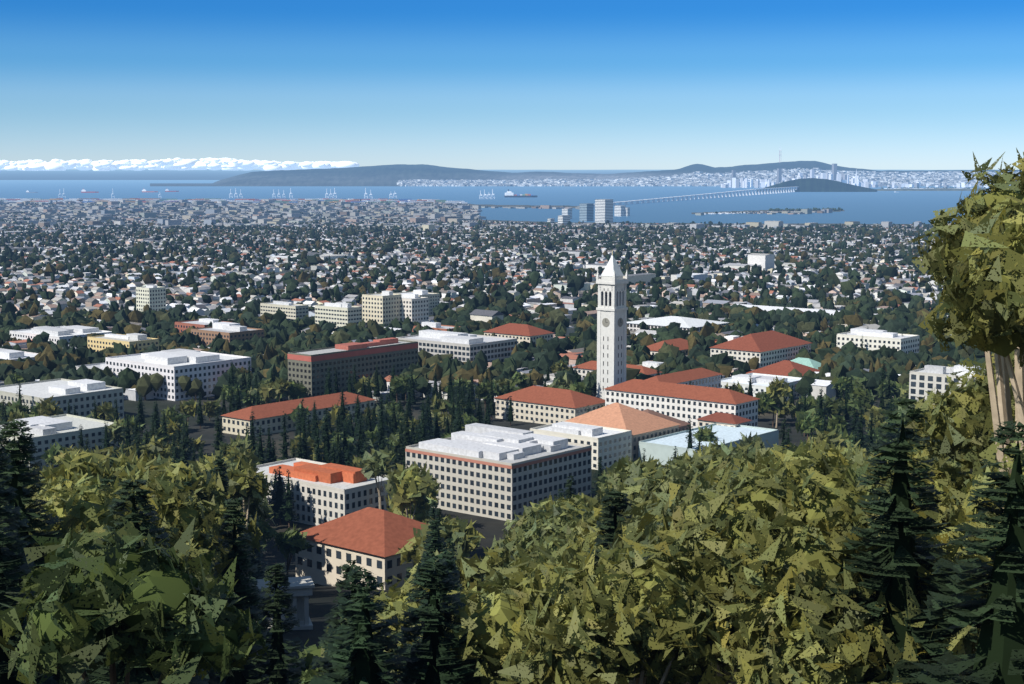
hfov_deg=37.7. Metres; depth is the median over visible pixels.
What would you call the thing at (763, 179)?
san francisco
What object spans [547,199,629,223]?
emeryville towers
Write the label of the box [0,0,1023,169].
sky
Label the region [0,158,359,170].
cloud
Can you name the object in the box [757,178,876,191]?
yerba buena island
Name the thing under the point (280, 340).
trees
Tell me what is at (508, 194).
ships
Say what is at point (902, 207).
bay water
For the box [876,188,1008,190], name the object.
treasure island
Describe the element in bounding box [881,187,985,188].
treasure island buildings
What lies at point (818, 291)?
flatland trees
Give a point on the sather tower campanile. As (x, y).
(611, 308)
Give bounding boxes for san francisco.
[397,152,1019,187]
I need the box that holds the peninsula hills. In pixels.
[150,161,1019,185]
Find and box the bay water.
[0,180,988,223]
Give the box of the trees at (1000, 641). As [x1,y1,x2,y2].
[0,189,1023,683]
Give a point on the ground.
(322, 604)
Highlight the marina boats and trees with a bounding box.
[704,207,842,214]
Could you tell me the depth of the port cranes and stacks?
11573.14 m
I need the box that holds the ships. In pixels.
[26,188,898,196]
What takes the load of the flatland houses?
on the ground
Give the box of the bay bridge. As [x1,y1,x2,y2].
[594,177,807,206]
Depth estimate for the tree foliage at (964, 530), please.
61.52 m
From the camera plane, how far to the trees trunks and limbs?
70.56 m
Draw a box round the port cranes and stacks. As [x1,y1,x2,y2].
[0,188,494,203]
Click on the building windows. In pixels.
(399, 575)
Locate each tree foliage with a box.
[0,148,1023,683]
[0,329,954,682]
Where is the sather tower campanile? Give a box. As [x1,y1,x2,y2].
[595,250,628,399]
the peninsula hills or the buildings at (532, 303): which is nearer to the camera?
the buildings at (532, 303)
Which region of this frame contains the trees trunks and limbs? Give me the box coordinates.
[57,302,1023,683]
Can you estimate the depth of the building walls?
782.21 m
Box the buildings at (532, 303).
[0,296,947,401]
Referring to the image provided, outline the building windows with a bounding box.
[1,289,974,584]
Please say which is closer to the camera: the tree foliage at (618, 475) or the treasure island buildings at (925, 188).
the tree foliage at (618, 475)
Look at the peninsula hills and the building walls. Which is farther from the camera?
the peninsula hills
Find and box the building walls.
[0,286,975,629]
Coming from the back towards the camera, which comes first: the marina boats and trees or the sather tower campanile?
the marina boats and trees
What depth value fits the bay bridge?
13194.85 m
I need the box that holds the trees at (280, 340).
[0,290,1011,400]
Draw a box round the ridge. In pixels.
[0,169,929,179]
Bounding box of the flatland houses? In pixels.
[0,199,954,317]
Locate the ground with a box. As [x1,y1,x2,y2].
[4,200,931,673]
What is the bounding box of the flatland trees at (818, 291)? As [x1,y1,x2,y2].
[0,199,950,315]

